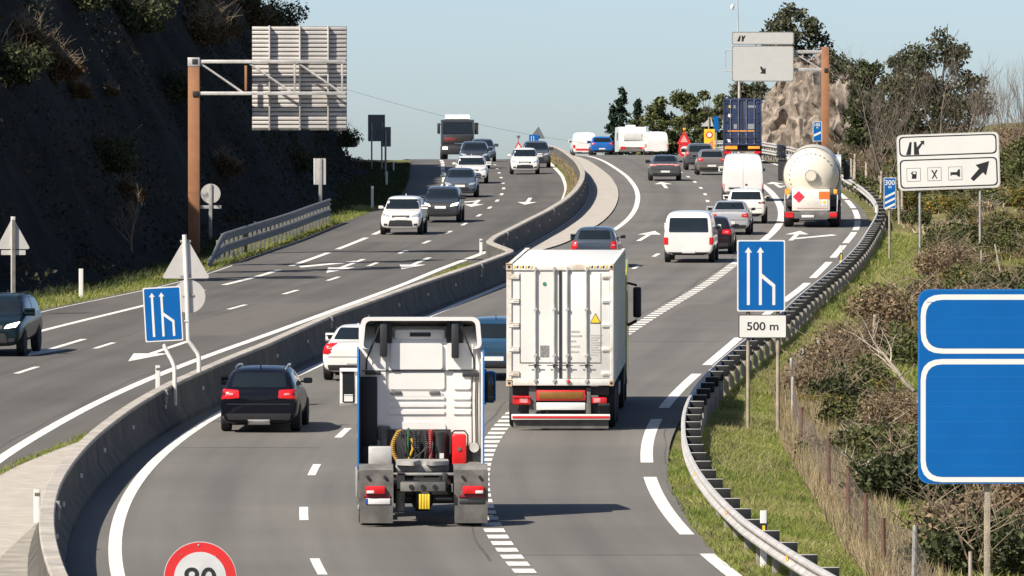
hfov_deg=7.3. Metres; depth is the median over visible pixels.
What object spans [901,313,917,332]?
bush
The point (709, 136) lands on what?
roadworks sign
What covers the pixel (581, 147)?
panel van
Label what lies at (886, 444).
bush
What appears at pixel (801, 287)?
lane marking
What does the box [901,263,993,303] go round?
bush
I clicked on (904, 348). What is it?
bush
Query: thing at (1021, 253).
bush
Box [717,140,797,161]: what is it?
guardrail
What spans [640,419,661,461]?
lane marking
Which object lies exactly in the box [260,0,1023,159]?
sky
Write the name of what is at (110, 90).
bush
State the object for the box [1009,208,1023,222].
bush
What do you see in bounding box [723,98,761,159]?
container lorry
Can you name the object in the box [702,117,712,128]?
warning sign
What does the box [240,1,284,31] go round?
bush
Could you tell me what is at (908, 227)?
scrub grass
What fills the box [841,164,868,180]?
bush
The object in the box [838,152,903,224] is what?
wire fence
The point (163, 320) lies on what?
lane sign
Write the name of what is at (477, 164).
suv
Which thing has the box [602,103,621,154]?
conifer
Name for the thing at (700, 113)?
tree
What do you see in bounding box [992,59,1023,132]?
bare sapling
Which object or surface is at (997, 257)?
fence stake
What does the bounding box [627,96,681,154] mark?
tree
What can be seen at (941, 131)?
bare tree
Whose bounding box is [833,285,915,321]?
bush
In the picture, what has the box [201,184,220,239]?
speed limit sign
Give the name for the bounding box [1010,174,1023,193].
bush
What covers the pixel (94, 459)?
concrete barrier
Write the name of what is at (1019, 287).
bush
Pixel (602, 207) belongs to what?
median pavement
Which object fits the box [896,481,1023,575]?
bush
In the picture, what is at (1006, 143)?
bush
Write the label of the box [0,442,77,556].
median pavement
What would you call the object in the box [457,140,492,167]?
suv
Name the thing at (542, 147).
suv
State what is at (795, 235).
road arrow
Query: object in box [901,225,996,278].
bush
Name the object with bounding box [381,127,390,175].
dark sign
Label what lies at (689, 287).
lane marking
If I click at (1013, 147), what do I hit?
bush
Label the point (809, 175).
tanker lorry
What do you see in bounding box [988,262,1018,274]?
bush
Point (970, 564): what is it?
fence stake
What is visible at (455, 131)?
tipper lorry
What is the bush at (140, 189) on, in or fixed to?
on the hillside
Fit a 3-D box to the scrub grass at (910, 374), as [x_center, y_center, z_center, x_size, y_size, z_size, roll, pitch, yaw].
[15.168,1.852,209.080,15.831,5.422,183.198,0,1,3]
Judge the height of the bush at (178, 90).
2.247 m
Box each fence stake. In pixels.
[968,552,971,575]
[994,244,1000,270]
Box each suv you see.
[0,289,42,354]
[379,195,427,233]
[452,154,490,182]
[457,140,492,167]
[477,315,505,368]
[522,139,552,167]
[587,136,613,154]
[723,188,769,222]
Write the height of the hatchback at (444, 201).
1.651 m
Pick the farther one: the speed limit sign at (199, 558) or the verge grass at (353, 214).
the verge grass at (353, 214)
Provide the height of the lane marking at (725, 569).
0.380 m
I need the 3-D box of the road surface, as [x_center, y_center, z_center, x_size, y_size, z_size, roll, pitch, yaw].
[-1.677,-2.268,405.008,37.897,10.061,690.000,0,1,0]
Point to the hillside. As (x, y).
(47, 248)
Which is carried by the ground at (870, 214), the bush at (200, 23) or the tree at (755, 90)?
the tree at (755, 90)
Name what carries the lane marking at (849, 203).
on the road surface
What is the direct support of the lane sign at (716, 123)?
on the ground at (870, 214)
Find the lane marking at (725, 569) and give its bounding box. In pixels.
[701,554,741,575]
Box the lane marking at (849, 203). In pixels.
[845,200,855,207]
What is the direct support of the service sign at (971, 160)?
on the ground at (870, 214)
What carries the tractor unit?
on the road surface
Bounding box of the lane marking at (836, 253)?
[830,245,846,257]
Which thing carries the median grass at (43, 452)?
on the road surface
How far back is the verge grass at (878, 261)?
298.23 m
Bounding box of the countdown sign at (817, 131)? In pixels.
[813,122,821,144]
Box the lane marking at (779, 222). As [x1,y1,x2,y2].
[729,184,783,264]
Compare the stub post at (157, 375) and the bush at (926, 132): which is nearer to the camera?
the stub post at (157, 375)
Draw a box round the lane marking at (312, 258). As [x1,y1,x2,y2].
[289,253,328,265]
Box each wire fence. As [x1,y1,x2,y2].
[789,314,932,575]
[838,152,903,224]
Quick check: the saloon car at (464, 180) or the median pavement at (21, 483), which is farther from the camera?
the saloon car at (464, 180)
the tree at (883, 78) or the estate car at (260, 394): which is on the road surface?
the estate car at (260, 394)
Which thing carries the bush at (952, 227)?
on the ground at (870, 214)
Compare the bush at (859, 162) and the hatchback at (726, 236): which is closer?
the hatchback at (726, 236)
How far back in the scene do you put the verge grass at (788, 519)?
168.86 m
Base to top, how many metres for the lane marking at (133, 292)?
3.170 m
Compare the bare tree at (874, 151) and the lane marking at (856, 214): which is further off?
the bare tree at (874, 151)
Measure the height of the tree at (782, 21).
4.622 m
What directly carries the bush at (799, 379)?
on the ground at (870, 214)
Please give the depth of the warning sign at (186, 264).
192.97 m
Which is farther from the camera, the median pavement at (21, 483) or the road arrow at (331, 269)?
the road arrow at (331, 269)
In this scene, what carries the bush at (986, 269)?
on the ground at (870, 214)
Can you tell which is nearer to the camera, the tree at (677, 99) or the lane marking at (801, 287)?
the lane marking at (801, 287)
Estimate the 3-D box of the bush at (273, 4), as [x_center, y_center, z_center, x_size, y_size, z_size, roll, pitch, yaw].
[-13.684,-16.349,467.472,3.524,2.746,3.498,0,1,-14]
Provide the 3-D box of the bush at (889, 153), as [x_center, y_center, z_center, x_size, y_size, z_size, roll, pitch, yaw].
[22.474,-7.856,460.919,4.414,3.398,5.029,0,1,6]
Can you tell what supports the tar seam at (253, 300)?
on the road surface
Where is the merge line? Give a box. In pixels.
[481,264,736,572]
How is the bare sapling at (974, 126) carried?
on the ground at (870, 214)
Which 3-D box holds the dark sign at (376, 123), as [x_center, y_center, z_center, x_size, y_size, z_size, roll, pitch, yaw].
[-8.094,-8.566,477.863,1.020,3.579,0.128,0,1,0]
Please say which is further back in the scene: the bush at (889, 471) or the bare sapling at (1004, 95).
the bare sapling at (1004, 95)
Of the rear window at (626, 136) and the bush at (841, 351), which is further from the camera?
the rear window at (626, 136)
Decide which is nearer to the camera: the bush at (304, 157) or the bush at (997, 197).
the bush at (997, 197)
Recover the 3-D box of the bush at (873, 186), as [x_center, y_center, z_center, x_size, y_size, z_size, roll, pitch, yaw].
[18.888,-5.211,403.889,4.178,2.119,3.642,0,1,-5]
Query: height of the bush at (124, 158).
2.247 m
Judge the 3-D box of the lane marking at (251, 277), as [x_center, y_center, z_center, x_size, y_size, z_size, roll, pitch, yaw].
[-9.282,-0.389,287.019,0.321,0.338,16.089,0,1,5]
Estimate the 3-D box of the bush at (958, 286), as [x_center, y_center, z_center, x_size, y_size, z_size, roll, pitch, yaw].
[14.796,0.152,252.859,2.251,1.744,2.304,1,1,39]
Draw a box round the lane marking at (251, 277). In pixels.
[222,270,279,284]
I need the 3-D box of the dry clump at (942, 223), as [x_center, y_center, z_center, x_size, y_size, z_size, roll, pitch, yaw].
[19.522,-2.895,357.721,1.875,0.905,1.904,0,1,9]
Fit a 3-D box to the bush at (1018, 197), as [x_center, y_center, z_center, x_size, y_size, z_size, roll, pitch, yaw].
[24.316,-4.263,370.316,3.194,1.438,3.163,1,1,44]
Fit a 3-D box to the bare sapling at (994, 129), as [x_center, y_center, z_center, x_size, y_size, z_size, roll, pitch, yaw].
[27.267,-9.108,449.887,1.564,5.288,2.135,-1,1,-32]
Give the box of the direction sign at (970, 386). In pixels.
[918,289,1023,575]
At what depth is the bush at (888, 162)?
448.56 m
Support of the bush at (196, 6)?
on the hillside
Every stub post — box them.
[34,489,39,522]
[156,365,159,387]
[480,239,482,254]
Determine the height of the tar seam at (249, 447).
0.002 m
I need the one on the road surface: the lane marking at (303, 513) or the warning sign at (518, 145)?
the lane marking at (303, 513)
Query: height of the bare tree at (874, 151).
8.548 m
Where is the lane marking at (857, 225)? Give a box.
[852,220,860,229]
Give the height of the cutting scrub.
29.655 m
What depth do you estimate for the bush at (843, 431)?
175.56 m
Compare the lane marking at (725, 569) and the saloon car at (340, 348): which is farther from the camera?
the saloon car at (340, 348)
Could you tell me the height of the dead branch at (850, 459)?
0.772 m
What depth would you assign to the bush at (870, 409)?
184.58 m
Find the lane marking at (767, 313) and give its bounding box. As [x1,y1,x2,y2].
[762,311,773,314]
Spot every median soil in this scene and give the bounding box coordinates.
[424,266,458,278]
[551,159,569,196]
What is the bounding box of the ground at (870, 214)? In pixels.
[38,122,1023,575]
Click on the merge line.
(500, 524)
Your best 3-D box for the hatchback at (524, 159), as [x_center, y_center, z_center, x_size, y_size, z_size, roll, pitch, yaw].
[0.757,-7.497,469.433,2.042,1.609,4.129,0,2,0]
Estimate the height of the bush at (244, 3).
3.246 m
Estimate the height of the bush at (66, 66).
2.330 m
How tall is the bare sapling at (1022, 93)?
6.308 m
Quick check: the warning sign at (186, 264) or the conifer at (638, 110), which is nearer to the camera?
the warning sign at (186, 264)
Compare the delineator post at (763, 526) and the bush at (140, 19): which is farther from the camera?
the bush at (140, 19)
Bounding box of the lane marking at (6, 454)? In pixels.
[0,162,566,462]
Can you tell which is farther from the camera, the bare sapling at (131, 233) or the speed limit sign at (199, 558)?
the bare sapling at (131, 233)
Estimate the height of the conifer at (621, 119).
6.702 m
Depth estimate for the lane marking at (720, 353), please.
225.11 m
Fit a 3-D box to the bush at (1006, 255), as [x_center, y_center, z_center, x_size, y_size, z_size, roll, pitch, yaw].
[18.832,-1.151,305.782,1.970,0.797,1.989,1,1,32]
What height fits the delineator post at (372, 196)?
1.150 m
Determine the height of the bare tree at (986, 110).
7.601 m
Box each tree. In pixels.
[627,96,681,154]
[657,89,712,154]
[678,90,728,146]
[710,82,771,121]
[756,2,833,63]
[833,46,923,182]
[842,58,897,153]
[850,76,914,184]
[855,55,939,147]
[878,24,997,136]
[888,39,981,133]
[950,52,1019,132]
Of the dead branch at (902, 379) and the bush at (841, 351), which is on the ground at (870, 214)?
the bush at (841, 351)
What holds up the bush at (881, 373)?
on the ground at (870, 214)
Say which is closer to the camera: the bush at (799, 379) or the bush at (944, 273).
the bush at (799, 379)
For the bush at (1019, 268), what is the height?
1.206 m
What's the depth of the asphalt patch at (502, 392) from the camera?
204.44 m
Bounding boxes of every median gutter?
[0,522,37,575]
[514,171,596,257]
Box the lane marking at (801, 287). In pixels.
[785,283,809,301]
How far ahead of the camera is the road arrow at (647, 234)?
340.80 m
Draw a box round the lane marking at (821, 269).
[809,262,831,277]
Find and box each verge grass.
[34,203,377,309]
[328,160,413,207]
[664,447,779,575]
[695,304,882,575]
[812,229,1023,323]
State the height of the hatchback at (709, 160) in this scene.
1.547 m
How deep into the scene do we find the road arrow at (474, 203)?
392.53 m
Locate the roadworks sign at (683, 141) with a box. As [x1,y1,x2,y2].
[677,128,690,156]
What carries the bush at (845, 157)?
on the ground at (870, 214)
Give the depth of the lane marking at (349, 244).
327.84 m
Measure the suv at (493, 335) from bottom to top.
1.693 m
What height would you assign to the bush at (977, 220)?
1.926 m
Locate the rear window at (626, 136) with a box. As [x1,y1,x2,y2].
[623,133,641,139]
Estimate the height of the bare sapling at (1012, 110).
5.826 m
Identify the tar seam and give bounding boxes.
[0,192,496,374]
[0,267,433,447]
[179,447,319,447]
[471,400,507,560]
[664,266,834,575]
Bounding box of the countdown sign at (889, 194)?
[884,178,895,259]
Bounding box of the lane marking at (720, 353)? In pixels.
[702,337,742,364]
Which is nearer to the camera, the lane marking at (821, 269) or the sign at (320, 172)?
the lane marking at (821, 269)
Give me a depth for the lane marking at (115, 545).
166.61 m
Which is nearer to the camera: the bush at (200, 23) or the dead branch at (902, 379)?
the dead branch at (902, 379)
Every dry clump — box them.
[830,412,917,437]
[929,215,960,228]
[968,192,1001,212]
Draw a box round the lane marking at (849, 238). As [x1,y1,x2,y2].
[843,232,856,242]
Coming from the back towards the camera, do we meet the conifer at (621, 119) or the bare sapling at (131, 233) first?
the conifer at (621, 119)
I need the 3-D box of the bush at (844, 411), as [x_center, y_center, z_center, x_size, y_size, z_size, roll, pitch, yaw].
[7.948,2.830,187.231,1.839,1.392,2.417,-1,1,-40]
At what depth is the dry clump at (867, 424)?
180.50 m
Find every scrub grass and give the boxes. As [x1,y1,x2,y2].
[792,260,1023,575]
[857,178,1023,276]
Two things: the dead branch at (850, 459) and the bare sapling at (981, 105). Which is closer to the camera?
the dead branch at (850, 459)
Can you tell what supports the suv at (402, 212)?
on the asphalt patch at (404, 235)
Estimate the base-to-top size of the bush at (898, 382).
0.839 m
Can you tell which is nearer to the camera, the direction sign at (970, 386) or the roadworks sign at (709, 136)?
the direction sign at (970, 386)
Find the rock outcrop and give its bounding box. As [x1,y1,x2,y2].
[742,48,891,160]
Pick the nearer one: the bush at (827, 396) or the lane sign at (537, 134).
the bush at (827, 396)
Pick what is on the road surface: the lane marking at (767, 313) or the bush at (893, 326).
the lane marking at (767, 313)
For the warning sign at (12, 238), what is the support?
on the ground at (870, 214)
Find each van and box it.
[568,132,596,154]
[641,131,668,154]
[664,210,721,261]
[719,153,764,199]
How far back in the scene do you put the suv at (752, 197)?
357.84 m
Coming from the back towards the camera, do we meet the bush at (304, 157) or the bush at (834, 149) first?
the bush at (834, 149)
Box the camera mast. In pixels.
[730,0,740,152]
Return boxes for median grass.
[0,428,92,475]
[429,261,479,277]
[550,153,588,194]
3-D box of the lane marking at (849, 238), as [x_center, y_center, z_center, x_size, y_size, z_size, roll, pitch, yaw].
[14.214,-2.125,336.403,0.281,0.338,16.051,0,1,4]
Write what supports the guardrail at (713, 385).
on the ground at (870, 214)
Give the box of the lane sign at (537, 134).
[529,127,544,140]
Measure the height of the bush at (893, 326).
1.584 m
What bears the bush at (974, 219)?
on the ground at (870, 214)
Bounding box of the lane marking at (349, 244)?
[336,238,366,248]
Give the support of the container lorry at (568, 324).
on the road surface
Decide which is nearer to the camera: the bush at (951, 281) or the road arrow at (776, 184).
the bush at (951, 281)
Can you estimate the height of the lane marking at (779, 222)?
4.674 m
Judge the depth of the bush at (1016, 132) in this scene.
478.00 m
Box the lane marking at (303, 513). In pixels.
[299,507,307,519]
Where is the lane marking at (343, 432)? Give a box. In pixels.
[335,428,350,436]
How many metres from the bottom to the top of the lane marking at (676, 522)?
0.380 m
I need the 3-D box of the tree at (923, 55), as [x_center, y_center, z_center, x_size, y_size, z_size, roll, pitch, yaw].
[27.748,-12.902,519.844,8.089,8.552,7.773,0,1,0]
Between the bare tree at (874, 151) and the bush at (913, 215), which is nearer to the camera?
the bush at (913, 215)
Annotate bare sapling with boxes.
[106,183,143,251]
[963,93,983,131]
[969,78,989,131]
[979,65,1015,131]
[981,85,1011,134]
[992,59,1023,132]
[997,70,1019,136]
[1003,69,1023,141]
[1014,52,1023,124]
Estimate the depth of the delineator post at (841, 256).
286.96 m
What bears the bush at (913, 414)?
on the ground at (870, 214)
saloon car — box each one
[323,323,360,379]
[440,166,481,196]
[645,155,682,180]
[707,199,755,233]
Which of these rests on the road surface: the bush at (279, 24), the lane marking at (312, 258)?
the lane marking at (312, 258)
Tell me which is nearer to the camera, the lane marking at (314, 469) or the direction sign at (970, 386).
the direction sign at (970, 386)
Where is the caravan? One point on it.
(628, 138)
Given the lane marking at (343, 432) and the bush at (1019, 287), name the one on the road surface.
the lane marking at (343, 432)
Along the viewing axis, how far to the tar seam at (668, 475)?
167.38 m
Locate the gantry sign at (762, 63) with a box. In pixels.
[725,32,828,148]
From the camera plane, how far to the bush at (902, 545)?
142.43 m
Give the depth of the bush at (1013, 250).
308.84 m
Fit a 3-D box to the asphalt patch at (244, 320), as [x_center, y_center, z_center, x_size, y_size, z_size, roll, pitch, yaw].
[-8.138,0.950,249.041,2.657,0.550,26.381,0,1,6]
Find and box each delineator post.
[79,269,82,297]
[371,186,373,207]
[760,510,766,567]
[840,245,842,261]
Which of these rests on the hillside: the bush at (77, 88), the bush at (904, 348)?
the bush at (77, 88)
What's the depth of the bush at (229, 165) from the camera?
359.20 m
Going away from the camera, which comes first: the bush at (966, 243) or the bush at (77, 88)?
the bush at (966, 243)
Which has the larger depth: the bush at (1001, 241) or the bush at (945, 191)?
the bush at (945, 191)
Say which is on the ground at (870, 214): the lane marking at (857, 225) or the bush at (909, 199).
the bush at (909, 199)
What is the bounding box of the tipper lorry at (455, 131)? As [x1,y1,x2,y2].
[437,114,477,158]
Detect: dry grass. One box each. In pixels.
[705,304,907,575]
[768,349,959,575]
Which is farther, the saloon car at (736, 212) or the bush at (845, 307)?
the saloon car at (736, 212)
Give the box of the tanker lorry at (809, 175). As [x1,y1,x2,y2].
[778,144,849,226]
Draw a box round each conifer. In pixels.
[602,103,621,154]
[612,86,632,154]
[625,98,643,154]
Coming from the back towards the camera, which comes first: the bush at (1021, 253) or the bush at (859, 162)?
the bush at (859, 162)
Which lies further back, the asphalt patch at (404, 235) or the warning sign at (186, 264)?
the asphalt patch at (404, 235)
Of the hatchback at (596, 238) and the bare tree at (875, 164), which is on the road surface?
the hatchback at (596, 238)
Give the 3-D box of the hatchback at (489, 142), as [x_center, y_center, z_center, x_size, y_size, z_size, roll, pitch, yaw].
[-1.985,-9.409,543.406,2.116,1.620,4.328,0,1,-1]
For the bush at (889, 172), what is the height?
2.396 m
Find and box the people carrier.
[681,143,712,169]
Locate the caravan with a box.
[615,125,645,154]
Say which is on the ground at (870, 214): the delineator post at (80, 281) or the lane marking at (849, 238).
the delineator post at (80, 281)
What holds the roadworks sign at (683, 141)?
on the road surface
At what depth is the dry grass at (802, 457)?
157.97 m
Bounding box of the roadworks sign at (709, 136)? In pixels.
[704,129,714,148]
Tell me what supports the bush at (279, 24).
on the hillside
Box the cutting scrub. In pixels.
[0,0,373,288]
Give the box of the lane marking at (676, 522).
[644,477,693,533]
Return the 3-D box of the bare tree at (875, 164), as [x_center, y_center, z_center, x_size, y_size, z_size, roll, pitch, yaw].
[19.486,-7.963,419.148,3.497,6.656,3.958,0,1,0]
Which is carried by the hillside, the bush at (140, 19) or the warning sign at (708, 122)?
the bush at (140, 19)
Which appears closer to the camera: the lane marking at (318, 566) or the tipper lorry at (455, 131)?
the lane marking at (318, 566)
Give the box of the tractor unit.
[340,317,495,523]
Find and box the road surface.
[0,155,869,575]
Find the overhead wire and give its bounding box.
[350,90,614,147]
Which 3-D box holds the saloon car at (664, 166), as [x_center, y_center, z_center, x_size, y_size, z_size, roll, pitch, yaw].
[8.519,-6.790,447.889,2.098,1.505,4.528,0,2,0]
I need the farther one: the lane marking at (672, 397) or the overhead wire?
the overhead wire
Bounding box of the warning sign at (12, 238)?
[0,217,28,292]
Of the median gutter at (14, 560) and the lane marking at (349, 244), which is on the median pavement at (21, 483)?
the median gutter at (14, 560)
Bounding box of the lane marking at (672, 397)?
[659,374,700,407]
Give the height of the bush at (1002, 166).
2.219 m
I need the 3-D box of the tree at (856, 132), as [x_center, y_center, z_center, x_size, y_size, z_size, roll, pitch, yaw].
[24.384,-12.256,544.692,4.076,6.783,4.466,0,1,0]
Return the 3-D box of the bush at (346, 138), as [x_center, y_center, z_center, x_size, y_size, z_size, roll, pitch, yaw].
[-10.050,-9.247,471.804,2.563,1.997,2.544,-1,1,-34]
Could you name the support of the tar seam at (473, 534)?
on the road surface
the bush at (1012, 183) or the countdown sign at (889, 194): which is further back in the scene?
the bush at (1012, 183)
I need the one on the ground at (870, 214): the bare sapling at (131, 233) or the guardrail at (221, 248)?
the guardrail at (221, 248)
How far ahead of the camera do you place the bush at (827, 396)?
197.14 m
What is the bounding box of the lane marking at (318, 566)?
[310,558,326,573]
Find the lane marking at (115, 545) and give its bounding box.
[108,155,639,575]
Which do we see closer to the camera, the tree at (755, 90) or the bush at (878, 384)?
the bush at (878, 384)
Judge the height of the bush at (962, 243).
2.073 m
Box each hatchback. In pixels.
[419,184,465,221]
[472,139,497,161]
[508,146,541,173]
[570,226,625,249]
[692,148,725,174]
[714,216,738,253]
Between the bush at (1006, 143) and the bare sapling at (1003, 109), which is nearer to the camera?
the bush at (1006, 143)
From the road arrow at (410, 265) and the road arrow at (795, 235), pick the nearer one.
the road arrow at (410, 265)
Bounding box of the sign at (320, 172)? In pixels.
[314,158,325,211]
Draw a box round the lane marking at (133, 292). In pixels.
[43,265,232,311]
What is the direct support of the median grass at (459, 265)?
on the median soil at (439, 273)
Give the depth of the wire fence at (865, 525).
154.16 m
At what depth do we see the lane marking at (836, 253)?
315.83 m
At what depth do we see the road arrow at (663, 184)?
439.20 m
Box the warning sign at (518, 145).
[514,135,521,148]
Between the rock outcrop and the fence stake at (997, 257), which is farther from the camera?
the rock outcrop
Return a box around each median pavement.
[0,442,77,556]
[514,156,617,253]
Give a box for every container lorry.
[506,248,640,428]
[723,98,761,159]
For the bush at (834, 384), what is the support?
on the ground at (870, 214)
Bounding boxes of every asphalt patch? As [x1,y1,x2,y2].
[183,303,340,335]
[350,227,446,241]
[486,369,508,402]
[662,304,753,320]
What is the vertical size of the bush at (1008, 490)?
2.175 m
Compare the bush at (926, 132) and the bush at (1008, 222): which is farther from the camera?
the bush at (926, 132)
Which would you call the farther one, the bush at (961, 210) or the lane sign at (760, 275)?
the bush at (961, 210)
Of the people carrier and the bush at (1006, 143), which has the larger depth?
the people carrier
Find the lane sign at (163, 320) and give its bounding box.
[143,286,187,405]
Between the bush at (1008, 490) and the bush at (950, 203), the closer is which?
the bush at (1008, 490)
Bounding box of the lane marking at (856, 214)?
[852,210,860,218]
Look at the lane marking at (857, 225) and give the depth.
354.83 m
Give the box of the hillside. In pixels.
[0,0,390,296]
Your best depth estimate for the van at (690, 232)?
303.00 m
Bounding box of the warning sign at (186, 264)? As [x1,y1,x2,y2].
[163,235,208,371]
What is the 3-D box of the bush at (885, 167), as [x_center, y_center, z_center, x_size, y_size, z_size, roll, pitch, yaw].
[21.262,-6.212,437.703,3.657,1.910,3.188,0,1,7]
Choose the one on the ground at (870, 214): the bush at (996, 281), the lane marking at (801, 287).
the bush at (996, 281)
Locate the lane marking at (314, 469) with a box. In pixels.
[308,464,320,474]
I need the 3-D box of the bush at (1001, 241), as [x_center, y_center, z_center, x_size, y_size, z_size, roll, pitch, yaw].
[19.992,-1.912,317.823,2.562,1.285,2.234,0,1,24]
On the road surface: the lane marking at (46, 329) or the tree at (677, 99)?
the lane marking at (46, 329)
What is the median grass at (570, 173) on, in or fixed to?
on the median soil at (563, 172)
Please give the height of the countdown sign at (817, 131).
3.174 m
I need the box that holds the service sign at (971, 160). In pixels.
[896,132,999,252]
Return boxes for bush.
[0,27,56,85]
[5,6,56,51]
[35,27,87,82]
[66,68,97,99]
[72,0,113,11]
[89,120,143,172]
[103,81,120,97]
[112,166,150,202]
[113,0,178,33]
[155,58,206,101]
[181,0,240,44]
[183,0,218,11]
[207,0,250,34]
[209,142,245,176]
[233,0,266,15]
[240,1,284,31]
[262,0,309,25]
[268,9,293,25]
[287,142,314,171]
[333,124,364,147]
[763,343,858,395]
[781,318,877,372]
[781,411,901,455]
[797,387,861,407]
[800,346,897,391]
[800,351,883,400]
[807,296,897,357]
[810,383,885,430]
[823,398,917,464]
[826,132,860,155]
[828,449,980,495]
[832,137,883,169]
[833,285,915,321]
[838,416,972,506]
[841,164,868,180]
[847,252,945,327]
[850,164,923,202]
[850,369,917,428]
[850,422,917,464]
[851,145,893,177]
[853,368,902,387]
[856,363,917,395]
[859,310,917,350]
[864,122,911,161]
[869,154,896,175]
[869,165,897,182]
[871,162,896,178]
[874,327,917,371]
[875,528,938,563]
[876,176,944,213]
[881,155,896,168]
[886,387,917,431]
[887,479,1022,551]
[891,203,936,225]
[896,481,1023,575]
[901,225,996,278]
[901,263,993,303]
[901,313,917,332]
[907,228,982,275]
[908,117,963,134]
[910,264,985,287]
[915,208,1007,251]
[922,190,935,196]
[926,227,991,260]
[932,189,967,194]
[936,192,976,212]
[936,202,978,222]
[942,251,999,279]
[944,188,1016,206]
[950,267,1016,288]
[956,484,1023,520]
[963,206,1014,224]
[965,249,1023,288]
[966,201,1020,231]
[969,206,1023,238]
[978,121,1019,164]
[982,187,1016,206]
[986,249,1022,261]
[988,225,1023,252]
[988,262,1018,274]
[989,110,1023,145]
[999,123,1023,164]
[999,149,1020,185]
[1001,240,1023,257]
[1002,150,1023,188]
[1002,257,1023,282]
[1004,183,1023,210]
[1006,171,1023,190]
[1008,118,1023,141]
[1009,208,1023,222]
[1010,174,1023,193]
[1012,238,1023,259]
[1014,274,1023,288]
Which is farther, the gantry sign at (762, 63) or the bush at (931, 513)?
the gantry sign at (762, 63)
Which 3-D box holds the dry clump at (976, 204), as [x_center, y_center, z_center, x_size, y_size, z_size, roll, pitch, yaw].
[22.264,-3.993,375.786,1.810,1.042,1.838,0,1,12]
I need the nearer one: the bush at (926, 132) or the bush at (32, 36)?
the bush at (32, 36)
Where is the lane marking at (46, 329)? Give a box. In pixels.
[41,290,204,331]
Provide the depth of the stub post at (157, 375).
201.54 m
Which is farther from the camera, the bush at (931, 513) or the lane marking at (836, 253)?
the lane marking at (836, 253)
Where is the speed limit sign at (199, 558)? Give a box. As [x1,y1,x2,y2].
[164,541,236,575]
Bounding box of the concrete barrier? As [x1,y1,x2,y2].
[27,145,588,575]
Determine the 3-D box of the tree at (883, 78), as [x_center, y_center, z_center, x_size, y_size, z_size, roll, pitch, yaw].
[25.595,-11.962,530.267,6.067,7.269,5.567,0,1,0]
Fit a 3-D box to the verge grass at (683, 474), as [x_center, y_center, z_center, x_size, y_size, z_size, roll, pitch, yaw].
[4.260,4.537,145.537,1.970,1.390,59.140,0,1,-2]
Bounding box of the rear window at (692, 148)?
[689,146,710,151]
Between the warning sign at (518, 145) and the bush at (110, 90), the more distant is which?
the warning sign at (518, 145)
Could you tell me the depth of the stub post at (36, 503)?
149.73 m
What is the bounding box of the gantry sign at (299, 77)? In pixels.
[188,26,346,254]
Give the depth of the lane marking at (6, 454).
216.92 m
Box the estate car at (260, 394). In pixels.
[221,363,312,430]
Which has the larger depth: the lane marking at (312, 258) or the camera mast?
the camera mast
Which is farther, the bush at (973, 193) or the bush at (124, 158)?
the bush at (973, 193)
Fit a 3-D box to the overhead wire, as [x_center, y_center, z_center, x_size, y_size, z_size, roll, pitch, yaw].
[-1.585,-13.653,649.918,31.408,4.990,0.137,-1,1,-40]
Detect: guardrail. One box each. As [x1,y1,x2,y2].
[207,199,330,267]
[681,172,885,575]
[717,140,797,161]
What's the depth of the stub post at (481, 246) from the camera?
311.54 m
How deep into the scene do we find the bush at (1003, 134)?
480.30 m
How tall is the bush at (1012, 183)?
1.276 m
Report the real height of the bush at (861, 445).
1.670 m
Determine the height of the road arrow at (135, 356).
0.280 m
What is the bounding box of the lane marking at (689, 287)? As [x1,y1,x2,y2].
[629,253,736,322]
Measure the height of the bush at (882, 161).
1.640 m
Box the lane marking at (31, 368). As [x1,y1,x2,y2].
[16,367,37,372]
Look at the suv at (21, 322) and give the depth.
223.11 m
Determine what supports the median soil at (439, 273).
on the road surface
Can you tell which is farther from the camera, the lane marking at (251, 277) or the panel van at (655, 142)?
the panel van at (655, 142)
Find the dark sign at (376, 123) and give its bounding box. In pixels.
[368,115,384,168]
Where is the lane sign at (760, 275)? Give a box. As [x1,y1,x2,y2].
[737,240,786,431]
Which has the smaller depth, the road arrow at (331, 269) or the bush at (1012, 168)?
the road arrow at (331, 269)
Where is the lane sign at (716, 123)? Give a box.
[714,116,717,148]
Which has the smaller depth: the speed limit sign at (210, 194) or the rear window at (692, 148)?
the speed limit sign at (210, 194)
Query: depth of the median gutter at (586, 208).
368.07 m
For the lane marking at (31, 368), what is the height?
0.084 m
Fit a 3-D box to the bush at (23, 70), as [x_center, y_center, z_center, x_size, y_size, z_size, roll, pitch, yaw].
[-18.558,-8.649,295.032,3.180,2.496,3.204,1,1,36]
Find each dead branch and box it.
[830,445,874,477]
[843,310,914,390]
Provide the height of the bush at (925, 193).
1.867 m
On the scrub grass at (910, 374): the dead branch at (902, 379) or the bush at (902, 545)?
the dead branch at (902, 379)
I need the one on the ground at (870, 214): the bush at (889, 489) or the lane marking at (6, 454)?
the bush at (889, 489)
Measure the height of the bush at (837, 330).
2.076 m
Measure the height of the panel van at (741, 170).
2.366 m
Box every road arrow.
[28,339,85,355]
[129,341,186,360]
[299,259,364,272]
[400,257,431,268]
[465,200,482,206]
[519,198,534,204]
[637,231,660,240]
[656,182,668,187]
[767,182,784,187]
[789,231,834,239]

